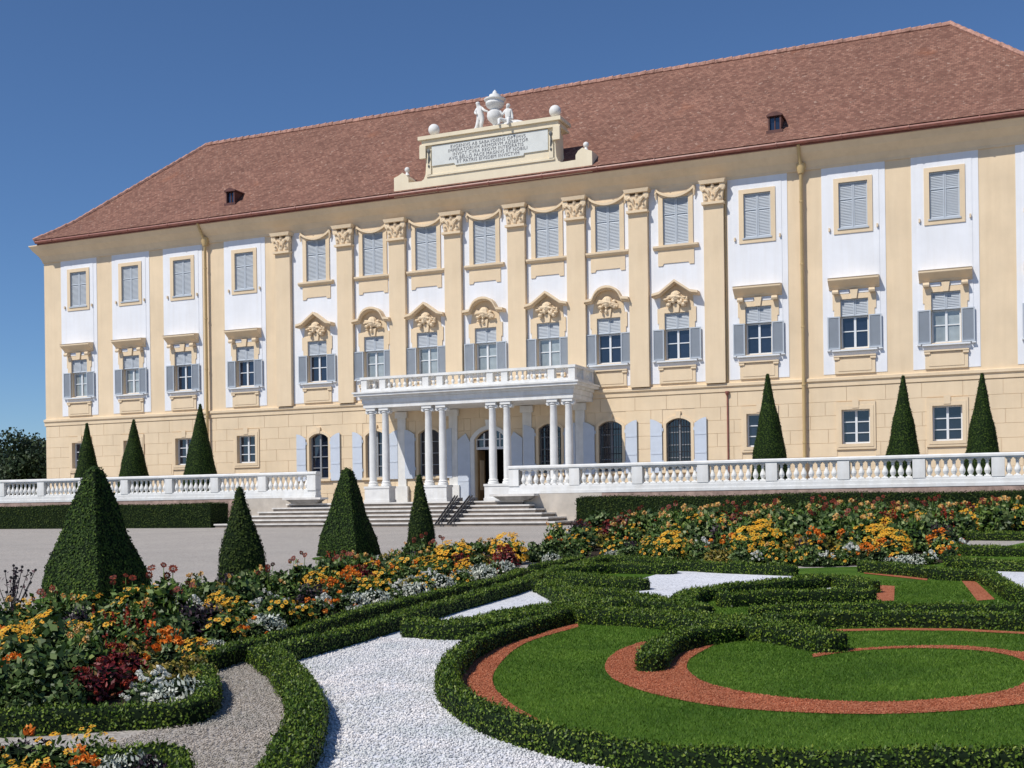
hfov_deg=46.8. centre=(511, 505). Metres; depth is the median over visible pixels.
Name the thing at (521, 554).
coneflower
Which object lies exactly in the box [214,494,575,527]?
stone staircase
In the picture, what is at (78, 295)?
shuttered window
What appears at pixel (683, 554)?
coleus
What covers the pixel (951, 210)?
shuttered window
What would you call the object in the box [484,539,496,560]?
yellow zinnia
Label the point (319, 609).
marigold
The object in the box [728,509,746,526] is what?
amaranth
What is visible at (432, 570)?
yellow zinnia
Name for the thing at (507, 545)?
amaranth
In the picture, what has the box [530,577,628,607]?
box hedge
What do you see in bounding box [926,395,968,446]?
plain window
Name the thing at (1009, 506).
dahlia
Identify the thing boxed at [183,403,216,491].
topiary cone
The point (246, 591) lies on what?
leafy bush
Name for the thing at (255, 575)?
dahlia
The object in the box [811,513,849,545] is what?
dahlia
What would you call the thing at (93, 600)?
yellow zinnia
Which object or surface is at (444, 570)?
yellow zinnia
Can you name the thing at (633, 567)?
box hedge
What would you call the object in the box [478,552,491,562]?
purple basil
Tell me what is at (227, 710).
grey pebbles
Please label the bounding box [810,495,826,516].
sunflower
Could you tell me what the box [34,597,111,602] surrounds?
lawn patch
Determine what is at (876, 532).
coneflower
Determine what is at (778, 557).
yellow zinnia
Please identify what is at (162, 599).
sunflower
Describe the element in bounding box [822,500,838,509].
sunflower
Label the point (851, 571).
lawn
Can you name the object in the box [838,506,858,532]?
dahlia
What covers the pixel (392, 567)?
marigold
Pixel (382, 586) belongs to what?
yellow zinnia
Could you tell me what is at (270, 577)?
leafy bush
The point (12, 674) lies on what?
leafy bush
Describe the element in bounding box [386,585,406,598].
white ageratum
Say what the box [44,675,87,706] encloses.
leafy bush
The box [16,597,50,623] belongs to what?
yellow zinnia
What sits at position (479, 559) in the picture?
leafy bush
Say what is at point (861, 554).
marigold
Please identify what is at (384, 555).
coleus
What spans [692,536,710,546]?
white ageratum
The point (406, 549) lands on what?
leafy bush
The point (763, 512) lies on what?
dahlia
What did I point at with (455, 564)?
marigold
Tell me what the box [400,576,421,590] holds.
silver ragwort
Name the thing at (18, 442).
broadleaf tree
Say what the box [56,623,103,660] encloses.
dahlia
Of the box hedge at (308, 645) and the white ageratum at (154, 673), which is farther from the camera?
the box hedge at (308, 645)
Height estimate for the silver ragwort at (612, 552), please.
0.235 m
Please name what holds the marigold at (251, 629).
on the flower bed soil at (113, 700)
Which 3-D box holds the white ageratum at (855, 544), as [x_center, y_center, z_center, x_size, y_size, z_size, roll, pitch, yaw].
[6.113,0.848,21.323,0.444,0.395,0.410,-1,0,12]
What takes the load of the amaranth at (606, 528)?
on the flower bed soil at (595, 553)
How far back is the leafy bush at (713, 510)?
29.98 m
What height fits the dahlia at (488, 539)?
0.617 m
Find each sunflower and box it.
[25,585,59,616]
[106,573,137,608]
[143,562,178,621]
[167,580,195,619]
[255,562,275,596]
[288,551,308,582]
[330,550,349,577]
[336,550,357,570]
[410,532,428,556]
[427,535,444,558]
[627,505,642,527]
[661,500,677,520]
[723,500,737,517]
[735,500,748,516]
[764,496,780,518]
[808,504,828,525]
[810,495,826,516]
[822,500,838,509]
[824,496,840,511]
[850,493,863,507]
[870,495,885,516]
[891,500,909,514]
[915,496,930,507]
[921,494,940,514]
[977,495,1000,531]
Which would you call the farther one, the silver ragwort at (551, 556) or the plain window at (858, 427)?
the plain window at (858, 427)
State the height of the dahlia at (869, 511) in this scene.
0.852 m
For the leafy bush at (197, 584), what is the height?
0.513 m
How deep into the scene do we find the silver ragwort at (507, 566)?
20.57 m
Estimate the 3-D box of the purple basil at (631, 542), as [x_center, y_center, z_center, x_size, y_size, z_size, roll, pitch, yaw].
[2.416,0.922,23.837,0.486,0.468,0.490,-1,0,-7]
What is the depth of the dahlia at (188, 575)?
16.16 m
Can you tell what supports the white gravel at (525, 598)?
on the gravel ground at (185, 551)
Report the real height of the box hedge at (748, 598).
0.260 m
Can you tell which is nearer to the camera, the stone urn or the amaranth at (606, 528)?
the amaranth at (606, 528)
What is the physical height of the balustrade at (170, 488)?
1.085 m
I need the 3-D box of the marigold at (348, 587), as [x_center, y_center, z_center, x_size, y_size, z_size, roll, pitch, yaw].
[-2.285,1.137,16.757,0.428,0.493,0.517,-1,0,33]
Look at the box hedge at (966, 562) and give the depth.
19.09 m
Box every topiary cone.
[72,423,97,493]
[118,419,149,492]
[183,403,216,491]
[217,486,267,582]
[407,474,435,548]
[751,374,791,480]
[885,375,919,477]
[964,373,999,475]
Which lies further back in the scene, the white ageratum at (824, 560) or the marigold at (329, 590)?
the white ageratum at (824, 560)
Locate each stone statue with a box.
[474,102,487,127]
[497,104,520,124]
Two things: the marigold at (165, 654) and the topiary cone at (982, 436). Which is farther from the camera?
the topiary cone at (982, 436)
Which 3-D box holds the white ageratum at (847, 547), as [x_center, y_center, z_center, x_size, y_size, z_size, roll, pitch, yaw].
[6.062,0.898,21.074,0.524,0.512,0.527,-1,0,-5]
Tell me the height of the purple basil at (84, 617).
0.507 m
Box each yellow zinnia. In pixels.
[0,754,15,767]
[0,759,28,767]
[7,616,30,626]
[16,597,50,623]
[22,731,80,767]
[68,724,116,761]
[74,591,102,605]
[84,609,126,650]
[105,595,140,630]
[123,584,147,607]
[201,613,245,643]
[220,596,255,623]
[264,596,300,627]
[291,603,316,623]
[314,566,338,586]
[331,571,357,587]
[353,575,379,587]
[354,582,377,595]
[360,560,384,574]
[371,569,396,587]
[373,579,391,592]
[383,559,403,581]
[396,555,421,568]
[411,573,437,589]
[417,556,438,573]
[417,561,443,577]
[428,558,452,579]
[450,565,474,584]
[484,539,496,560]
[568,534,592,555]
[582,527,600,535]
[599,536,622,554]
[625,523,647,545]
[639,540,656,558]
[640,536,657,548]
[652,538,672,557]
[665,543,687,560]
[667,523,687,538]
[684,513,706,533]
[714,514,736,528]
[728,535,755,555]
[754,531,779,552]
[765,530,788,552]
[765,544,790,564]
[793,540,823,566]
[828,545,853,566]
[847,524,874,552]
[867,515,887,523]
[880,543,907,557]
[928,534,957,559]
[1009,504,1023,530]
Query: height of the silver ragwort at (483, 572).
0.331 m
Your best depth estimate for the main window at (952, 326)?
47.08 m
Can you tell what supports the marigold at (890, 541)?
on the flower bed soil at (595, 553)
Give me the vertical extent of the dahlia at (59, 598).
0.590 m
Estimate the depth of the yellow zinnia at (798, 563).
20.97 m
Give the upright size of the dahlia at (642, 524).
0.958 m
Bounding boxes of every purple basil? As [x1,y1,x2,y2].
[12,738,54,766]
[63,605,90,625]
[127,753,168,767]
[175,599,212,636]
[186,600,223,622]
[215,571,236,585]
[293,579,325,608]
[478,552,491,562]
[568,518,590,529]
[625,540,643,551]
[710,522,729,544]
[795,537,815,547]
[925,520,956,543]
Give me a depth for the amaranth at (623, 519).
32.18 m
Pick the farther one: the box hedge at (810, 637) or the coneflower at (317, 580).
the coneflower at (317, 580)
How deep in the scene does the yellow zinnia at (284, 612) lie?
13.73 m
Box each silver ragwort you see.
[96,754,126,767]
[110,748,160,767]
[140,686,180,704]
[155,674,204,701]
[205,639,224,647]
[245,612,288,631]
[340,591,370,607]
[345,604,358,610]
[361,588,394,605]
[398,575,422,586]
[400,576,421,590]
[402,582,430,597]
[428,573,455,588]
[449,568,476,582]
[468,563,490,575]
[473,567,499,580]
[493,560,516,572]
[541,552,560,561]
[604,550,618,554]
[881,556,900,562]
[894,555,913,563]
[909,556,925,564]
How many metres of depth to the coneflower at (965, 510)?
30.10 m
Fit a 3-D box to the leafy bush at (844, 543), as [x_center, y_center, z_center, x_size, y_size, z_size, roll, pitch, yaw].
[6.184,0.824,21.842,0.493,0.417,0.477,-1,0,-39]
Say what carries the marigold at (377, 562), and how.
on the flower bed soil at (113, 700)
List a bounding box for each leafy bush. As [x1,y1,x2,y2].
[0,611,25,634]
[0,634,47,670]
[0,659,28,689]
[0,674,10,707]
[0,677,45,709]
[15,652,71,698]
[27,601,74,623]
[28,617,56,632]
[33,613,89,653]
[41,645,94,682]
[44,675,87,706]
[72,600,111,620]
[79,627,107,653]
[95,597,126,621]
[134,587,172,607]
[147,618,175,642]
[152,578,181,594]
[166,613,194,641]
[182,578,205,597]
[200,581,240,606]
[208,612,244,634]
[226,575,263,608]
[239,568,252,578]
[255,598,276,615]
[258,568,280,586]
[261,595,285,612]
[269,569,303,595]
[302,564,326,579]
[315,557,336,575]
[325,556,347,569]
[360,553,376,564]
[370,556,401,567]
[396,551,419,567]
[397,542,420,554]
[398,569,417,578]
[440,558,455,568]
[462,543,481,555]
[468,553,485,564]
[525,541,545,562]
[542,538,560,556]
[558,540,580,557]
[563,524,597,550]
[584,510,612,530]
[610,509,634,522]
[616,544,638,555]
[643,506,662,520]
[679,523,713,543]
[687,504,701,511]
[688,541,711,560]
[702,507,732,522]
[727,548,749,562]
[768,508,799,535]
[789,513,822,538]
[792,544,805,563]
[796,498,816,511]
[799,545,821,566]
[815,506,844,522]
[835,539,857,557]
[838,510,869,523]
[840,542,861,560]
[874,501,889,511]
[887,517,923,546]
[902,502,929,515]
[919,504,931,510]
[919,512,932,520]
[919,515,950,534]
[930,499,960,512]
[955,511,978,532]
[975,503,1014,530]
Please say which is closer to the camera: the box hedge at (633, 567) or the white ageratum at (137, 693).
the white ageratum at (137, 693)
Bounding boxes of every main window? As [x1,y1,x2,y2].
[60,342,95,415]
[111,338,147,412]
[163,333,200,409]
[224,328,263,406]
[295,312,336,402]
[351,306,390,391]
[404,302,445,385]
[462,296,506,382]
[524,291,567,378]
[584,285,629,386]
[651,279,701,383]
[732,283,784,378]
[827,274,882,373]
[917,266,975,368]
[1022,303,1023,339]
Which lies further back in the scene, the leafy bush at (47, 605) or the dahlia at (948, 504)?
the dahlia at (948, 504)
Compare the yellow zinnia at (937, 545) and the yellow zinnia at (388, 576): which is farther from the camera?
the yellow zinnia at (937, 545)
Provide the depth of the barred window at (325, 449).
58.77 m
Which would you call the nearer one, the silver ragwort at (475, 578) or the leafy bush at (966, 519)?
the silver ragwort at (475, 578)
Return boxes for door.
[457,420,522,500]
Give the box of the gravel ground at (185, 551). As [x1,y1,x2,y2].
[0,525,1023,767]
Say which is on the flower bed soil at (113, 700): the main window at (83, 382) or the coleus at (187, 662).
the coleus at (187, 662)
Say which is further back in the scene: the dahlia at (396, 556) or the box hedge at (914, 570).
the dahlia at (396, 556)
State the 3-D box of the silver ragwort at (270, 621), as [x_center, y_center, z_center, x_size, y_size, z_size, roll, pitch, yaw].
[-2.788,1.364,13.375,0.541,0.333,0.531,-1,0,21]
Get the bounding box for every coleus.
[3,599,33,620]
[115,641,157,670]
[136,659,186,682]
[172,668,202,680]
[176,653,217,673]
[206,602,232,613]
[214,580,226,586]
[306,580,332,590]
[379,550,393,559]
[481,554,493,565]
[593,532,609,547]
[675,544,691,559]
[703,548,722,560]
[714,547,733,561]
[781,535,816,552]
[809,535,837,550]
[828,539,860,554]
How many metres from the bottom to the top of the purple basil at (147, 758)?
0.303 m
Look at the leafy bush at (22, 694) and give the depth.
8.98 m
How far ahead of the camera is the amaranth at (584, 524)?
30.71 m
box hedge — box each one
[0,662,224,737]
[81,738,197,767]
[189,567,527,670]
[245,641,330,767]
[251,554,613,660]
[399,599,596,640]
[433,603,1023,767]
[527,553,584,573]
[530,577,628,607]
[543,569,650,590]
[547,560,677,574]
[553,603,849,652]
[565,584,715,613]
[604,553,799,575]
[634,618,742,671]
[666,572,881,602]
[714,586,878,607]
[747,599,1023,616]
[762,606,1023,630]
[856,559,986,580]
[942,555,1023,571]
[950,543,1023,556]
[961,529,1023,540]
[974,568,1023,602]
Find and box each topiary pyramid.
[39,465,151,598]
[316,467,380,556]
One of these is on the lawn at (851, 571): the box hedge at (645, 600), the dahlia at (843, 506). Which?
the box hedge at (645, 600)
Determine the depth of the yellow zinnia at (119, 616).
13.44 m
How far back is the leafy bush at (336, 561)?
19.52 m
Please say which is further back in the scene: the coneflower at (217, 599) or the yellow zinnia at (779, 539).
the yellow zinnia at (779, 539)
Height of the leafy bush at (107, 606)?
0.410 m
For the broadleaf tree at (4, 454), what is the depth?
80.41 m
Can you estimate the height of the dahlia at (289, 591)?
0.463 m
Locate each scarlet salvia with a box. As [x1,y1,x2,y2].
[73,605,118,625]
[102,611,152,653]
[123,600,155,635]
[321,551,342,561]
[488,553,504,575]
[882,509,903,526]
[935,505,959,539]
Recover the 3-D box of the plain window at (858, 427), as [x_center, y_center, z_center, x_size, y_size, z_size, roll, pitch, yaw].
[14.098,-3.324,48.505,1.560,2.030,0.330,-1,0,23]
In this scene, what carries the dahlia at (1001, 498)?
on the flower bed soil at (595, 553)
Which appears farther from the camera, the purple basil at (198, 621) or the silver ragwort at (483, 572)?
the silver ragwort at (483, 572)
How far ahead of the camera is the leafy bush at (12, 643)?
10.22 m
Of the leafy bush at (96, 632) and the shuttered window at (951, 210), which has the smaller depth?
the leafy bush at (96, 632)
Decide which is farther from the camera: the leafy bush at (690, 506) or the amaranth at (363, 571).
the leafy bush at (690, 506)
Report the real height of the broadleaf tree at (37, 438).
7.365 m
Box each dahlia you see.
[0,595,26,621]
[46,585,73,605]
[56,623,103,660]
[61,592,90,615]
[64,629,112,674]
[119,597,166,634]
[174,579,205,607]
[183,571,210,587]
[227,573,250,586]
[245,564,268,585]
[275,578,300,606]
[341,550,357,564]
[351,552,373,569]
[389,548,405,565]
[416,549,435,567]
[453,538,467,547]
[471,537,491,557]
[486,537,499,545]
[542,521,568,541]
[607,521,634,543]
[626,510,651,537]
[634,541,647,554]
[644,511,671,539]
[647,522,675,542]
[653,512,687,538]
[670,503,694,529]
[683,539,694,558]
[686,506,707,521]
[692,512,721,535]
[702,502,726,513]
[704,502,727,515]
[714,518,743,549]
[735,510,760,535]
[741,510,765,522]
[752,502,764,513]
[754,505,772,518]
[754,542,772,563]
[759,514,793,543]
[768,500,783,509]
[781,506,801,516]
[795,503,817,517]
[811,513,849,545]
[835,498,855,512]
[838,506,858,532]
[847,513,880,535]
[853,501,877,515]
[857,504,880,521]
[883,501,901,514]
[886,505,916,520]
[896,513,929,552]
[930,502,963,537]
[949,501,975,521]
[975,497,1001,513]
[995,495,1007,510]
[1001,495,1023,514]
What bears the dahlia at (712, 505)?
on the flower bed soil at (595, 553)
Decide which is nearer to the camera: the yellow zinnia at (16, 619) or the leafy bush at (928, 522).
the yellow zinnia at (16, 619)
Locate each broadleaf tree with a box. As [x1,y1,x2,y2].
[0,427,45,494]
[0,445,13,479]
[0,447,46,494]
[26,433,45,452]
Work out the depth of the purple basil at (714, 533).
26.58 m
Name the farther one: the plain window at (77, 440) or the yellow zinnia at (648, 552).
the plain window at (77, 440)
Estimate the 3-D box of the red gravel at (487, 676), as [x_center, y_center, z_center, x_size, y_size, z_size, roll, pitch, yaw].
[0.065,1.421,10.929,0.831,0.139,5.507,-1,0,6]
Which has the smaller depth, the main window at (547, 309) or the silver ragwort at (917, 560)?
the silver ragwort at (917, 560)
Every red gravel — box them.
[461,624,577,719]
[605,642,1023,713]
[830,628,1023,633]
[864,572,926,579]
[877,585,894,600]
[962,581,993,600]
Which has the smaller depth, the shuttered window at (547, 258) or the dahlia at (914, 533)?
the dahlia at (914, 533)
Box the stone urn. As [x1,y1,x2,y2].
[484,90,505,124]
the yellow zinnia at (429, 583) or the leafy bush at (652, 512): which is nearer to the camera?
the yellow zinnia at (429, 583)
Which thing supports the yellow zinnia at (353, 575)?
on the flower bed soil at (113, 700)
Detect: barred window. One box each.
[296,427,339,481]
[352,425,397,479]
[404,426,451,478]
[523,417,575,475]
[583,414,636,474]
[650,411,706,472]
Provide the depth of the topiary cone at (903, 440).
42.48 m
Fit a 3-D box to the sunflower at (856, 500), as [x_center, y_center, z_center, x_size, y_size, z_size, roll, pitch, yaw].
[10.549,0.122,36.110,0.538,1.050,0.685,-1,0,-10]
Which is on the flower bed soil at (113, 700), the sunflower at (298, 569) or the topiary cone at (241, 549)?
the sunflower at (298, 569)
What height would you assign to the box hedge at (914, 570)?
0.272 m
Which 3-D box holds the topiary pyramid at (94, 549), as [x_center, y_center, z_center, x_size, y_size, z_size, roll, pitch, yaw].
[-6.321,0.424,17.960,1.276,2.087,1.284,-1,0,23]
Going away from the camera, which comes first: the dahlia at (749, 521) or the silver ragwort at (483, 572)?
the silver ragwort at (483, 572)
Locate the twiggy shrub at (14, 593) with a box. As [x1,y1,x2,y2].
[0,564,36,611]
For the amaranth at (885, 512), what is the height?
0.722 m
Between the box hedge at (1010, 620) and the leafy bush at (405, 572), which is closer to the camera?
the box hedge at (1010, 620)
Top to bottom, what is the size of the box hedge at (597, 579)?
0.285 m
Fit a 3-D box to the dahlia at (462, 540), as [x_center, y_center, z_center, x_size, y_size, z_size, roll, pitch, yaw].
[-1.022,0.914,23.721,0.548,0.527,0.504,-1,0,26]
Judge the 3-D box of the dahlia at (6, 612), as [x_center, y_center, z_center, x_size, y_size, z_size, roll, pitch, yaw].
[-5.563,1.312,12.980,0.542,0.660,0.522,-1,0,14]
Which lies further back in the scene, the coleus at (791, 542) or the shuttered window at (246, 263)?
the shuttered window at (246, 263)
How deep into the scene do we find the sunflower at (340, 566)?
18.39 m
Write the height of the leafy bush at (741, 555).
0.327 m
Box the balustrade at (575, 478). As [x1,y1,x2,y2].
[507,452,1023,493]
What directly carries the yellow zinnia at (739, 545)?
on the flower bed soil at (595, 553)
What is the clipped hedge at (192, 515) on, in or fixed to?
on the gravel ground at (185, 551)
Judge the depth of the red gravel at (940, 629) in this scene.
12.34 m
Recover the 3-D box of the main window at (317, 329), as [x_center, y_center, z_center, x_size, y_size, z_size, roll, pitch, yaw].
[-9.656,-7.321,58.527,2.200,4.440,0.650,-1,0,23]
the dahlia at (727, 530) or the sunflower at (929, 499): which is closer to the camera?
the dahlia at (727, 530)
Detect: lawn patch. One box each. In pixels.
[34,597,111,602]
[312,555,379,559]
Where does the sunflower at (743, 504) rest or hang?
on the flower bed soil at (595, 553)
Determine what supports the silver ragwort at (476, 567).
on the flower bed soil at (113, 700)
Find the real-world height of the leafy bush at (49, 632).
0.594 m
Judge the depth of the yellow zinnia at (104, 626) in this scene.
12.10 m
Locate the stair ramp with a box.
[435,495,476,524]
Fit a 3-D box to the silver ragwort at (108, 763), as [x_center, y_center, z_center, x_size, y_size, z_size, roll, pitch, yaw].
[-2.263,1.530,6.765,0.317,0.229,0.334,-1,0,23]
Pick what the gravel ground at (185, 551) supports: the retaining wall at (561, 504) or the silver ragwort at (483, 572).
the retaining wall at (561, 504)
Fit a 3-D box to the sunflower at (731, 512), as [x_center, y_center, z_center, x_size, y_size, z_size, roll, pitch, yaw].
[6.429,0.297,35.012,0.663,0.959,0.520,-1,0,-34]
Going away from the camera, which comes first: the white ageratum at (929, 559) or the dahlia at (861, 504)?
the white ageratum at (929, 559)
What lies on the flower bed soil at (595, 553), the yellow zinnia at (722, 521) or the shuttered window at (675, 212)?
the yellow zinnia at (722, 521)
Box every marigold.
[0,723,35,767]
[1,651,23,670]
[40,743,95,767]
[68,752,100,767]
[125,619,168,654]
[140,634,187,670]
[156,625,202,653]
[237,615,269,638]
[304,597,333,618]
[317,576,338,600]
[324,589,356,611]
[333,564,356,594]
[334,569,362,596]
[372,564,397,581]
[375,560,394,570]
[400,559,421,575]
[449,563,466,573]
[545,535,564,546]
[704,538,725,550]
[719,532,737,550]
[785,546,795,563]
[794,525,816,540]
[804,528,828,554]
[835,529,854,543]
[851,542,876,563]
[865,546,891,562]
[875,537,906,551]
[922,535,957,553]
[932,527,963,543]
[938,545,960,560]
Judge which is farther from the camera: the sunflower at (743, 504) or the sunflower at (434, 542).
the sunflower at (743, 504)
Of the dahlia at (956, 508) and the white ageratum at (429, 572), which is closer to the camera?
the white ageratum at (429, 572)
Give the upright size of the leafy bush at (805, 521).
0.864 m
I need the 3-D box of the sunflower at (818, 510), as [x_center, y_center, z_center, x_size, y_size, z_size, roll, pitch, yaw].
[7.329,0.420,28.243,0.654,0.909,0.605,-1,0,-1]
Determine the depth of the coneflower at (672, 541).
23.60 m
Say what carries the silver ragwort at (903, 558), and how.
on the flower bed soil at (595, 553)
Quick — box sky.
[0,0,1023,449]
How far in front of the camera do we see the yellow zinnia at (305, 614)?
13.95 m
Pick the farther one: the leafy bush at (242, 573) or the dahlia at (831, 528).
the dahlia at (831, 528)
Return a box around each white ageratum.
[119,675,166,704]
[129,665,171,694]
[178,594,203,612]
[243,597,262,614]
[255,588,272,602]
[301,592,334,611]
[386,579,406,592]
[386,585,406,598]
[420,567,440,579]
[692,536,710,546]
[744,550,763,562]
[816,550,835,566]
[842,542,865,563]
[915,549,938,564]
[952,537,969,544]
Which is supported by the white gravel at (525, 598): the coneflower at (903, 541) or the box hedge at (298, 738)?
the box hedge at (298, 738)
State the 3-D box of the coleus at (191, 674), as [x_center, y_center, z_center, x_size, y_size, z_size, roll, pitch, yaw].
[-2.583,1.432,9.580,0.379,0.248,0.397,-1,0,-41]
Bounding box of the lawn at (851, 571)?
[493,543,1023,751]
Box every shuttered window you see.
[64,267,92,310]
[115,261,144,305]
[166,255,197,300]
[228,247,260,294]
[298,229,333,299]
[354,222,388,294]
[406,215,443,289]
[464,208,504,284]
[526,200,566,278]
[585,193,628,272]
[653,184,698,266]
[734,186,780,243]
[828,175,877,234]
[919,164,970,225]
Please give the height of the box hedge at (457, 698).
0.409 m
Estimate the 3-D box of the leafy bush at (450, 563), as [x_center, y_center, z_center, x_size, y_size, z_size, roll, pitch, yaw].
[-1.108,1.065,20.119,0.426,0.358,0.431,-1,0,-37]
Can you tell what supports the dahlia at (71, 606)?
on the flower bed soil at (113, 700)
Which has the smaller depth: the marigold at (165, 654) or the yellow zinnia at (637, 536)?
the marigold at (165, 654)
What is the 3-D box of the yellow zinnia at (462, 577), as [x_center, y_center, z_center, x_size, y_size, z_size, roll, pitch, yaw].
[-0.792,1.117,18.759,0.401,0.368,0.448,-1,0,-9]
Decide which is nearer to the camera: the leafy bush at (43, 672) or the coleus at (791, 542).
the leafy bush at (43, 672)
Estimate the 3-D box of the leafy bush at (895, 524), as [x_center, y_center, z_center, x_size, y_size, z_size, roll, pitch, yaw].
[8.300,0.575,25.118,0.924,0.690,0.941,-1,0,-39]
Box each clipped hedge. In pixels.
[0,502,228,528]
[574,489,1023,522]
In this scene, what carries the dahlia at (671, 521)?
on the flower bed soil at (595, 553)
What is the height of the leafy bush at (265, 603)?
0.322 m
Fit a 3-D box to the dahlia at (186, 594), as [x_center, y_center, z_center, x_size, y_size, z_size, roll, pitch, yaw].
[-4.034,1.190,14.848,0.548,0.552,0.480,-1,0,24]
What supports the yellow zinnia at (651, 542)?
on the flower bed soil at (595, 553)
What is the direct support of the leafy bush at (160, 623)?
on the flower bed soil at (113, 700)
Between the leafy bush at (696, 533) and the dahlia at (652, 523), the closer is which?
the leafy bush at (696, 533)
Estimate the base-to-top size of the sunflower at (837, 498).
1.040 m
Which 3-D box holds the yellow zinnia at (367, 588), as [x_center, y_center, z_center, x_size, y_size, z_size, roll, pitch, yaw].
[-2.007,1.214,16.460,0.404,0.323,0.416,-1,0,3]
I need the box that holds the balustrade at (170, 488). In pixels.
[0,471,320,502]
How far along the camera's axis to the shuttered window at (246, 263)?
60.34 m
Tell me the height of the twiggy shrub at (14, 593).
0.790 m
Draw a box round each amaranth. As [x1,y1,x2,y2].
[70,666,109,705]
[85,654,139,698]
[94,642,148,680]
[353,564,375,581]
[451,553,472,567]
[492,544,515,562]
[493,547,520,567]
[571,519,592,530]
[597,519,618,536]
[611,512,629,529]
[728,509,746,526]
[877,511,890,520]
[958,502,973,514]
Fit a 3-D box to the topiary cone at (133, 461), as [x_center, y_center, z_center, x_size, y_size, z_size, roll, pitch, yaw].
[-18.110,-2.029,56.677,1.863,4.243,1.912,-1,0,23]
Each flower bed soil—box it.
[7,572,504,709]
[538,530,1011,564]
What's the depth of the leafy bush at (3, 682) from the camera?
9.09 m
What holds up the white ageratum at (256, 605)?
on the flower bed soil at (113, 700)
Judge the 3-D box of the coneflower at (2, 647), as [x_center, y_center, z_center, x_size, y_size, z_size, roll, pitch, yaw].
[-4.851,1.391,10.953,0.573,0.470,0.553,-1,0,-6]
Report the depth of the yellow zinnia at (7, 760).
6.60 m
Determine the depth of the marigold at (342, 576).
17.38 m
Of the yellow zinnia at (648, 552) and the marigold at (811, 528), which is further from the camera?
the marigold at (811, 528)
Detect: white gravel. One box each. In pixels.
[301,591,598,767]
[640,571,790,597]
[996,571,1023,586]
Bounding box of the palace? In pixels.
[28,21,1023,502]
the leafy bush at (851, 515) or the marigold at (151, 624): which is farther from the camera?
the leafy bush at (851, 515)
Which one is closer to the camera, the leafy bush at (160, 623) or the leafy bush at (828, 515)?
the leafy bush at (160, 623)
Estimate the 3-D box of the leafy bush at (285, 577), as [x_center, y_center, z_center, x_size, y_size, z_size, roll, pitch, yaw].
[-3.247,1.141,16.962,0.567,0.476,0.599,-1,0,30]
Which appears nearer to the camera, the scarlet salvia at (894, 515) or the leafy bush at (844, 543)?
the leafy bush at (844, 543)
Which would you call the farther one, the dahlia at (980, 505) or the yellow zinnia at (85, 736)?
the dahlia at (980, 505)
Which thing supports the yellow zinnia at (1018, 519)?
on the flower bed soil at (595, 553)
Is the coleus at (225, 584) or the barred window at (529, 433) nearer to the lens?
the coleus at (225, 584)
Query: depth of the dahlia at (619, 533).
26.52 m
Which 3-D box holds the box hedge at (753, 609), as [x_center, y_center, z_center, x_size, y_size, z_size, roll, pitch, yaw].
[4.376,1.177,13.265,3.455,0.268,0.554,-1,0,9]
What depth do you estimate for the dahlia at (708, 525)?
27.26 m
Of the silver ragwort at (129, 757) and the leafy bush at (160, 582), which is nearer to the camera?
the silver ragwort at (129, 757)
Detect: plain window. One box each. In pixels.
[69,435,91,472]
[120,434,144,459]
[172,430,192,469]
[233,427,259,467]
[741,404,777,452]
[836,399,875,449]
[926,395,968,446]
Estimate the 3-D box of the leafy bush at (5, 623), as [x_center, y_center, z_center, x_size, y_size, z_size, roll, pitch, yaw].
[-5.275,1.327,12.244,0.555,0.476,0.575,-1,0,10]
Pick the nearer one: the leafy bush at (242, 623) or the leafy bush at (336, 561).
the leafy bush at (242, 623)
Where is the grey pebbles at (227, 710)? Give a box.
[72,661,284,767]
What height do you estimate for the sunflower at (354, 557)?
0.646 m
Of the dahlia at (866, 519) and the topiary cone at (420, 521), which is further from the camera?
the topiary cone at (420, 521)
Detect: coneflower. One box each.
[0,624,37,648]
[0,633,7,654]
[24,609,70,639]
[67,619,92,629]
[176,637,214,658]
[202,590,235,609]
[301,571,330,585]
[431,540,474,562]
[455,558,472,571]
[488,532,529,563]
[655,530,688,552]
[729,525,764,552]
[748,519,784,541]
[863,523,894,545]
[871,527,913,554]
[879,517,893,527]
[960,508,979,529]
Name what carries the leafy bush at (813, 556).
on the flower bed soil at (595, 553)
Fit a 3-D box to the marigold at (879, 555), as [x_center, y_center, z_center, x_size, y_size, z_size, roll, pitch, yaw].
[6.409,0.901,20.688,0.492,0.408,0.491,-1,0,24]
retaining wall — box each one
[0,498,321,517]
[524,485,1023,520]
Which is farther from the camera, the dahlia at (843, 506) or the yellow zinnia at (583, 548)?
the dahlia at (843, 506)

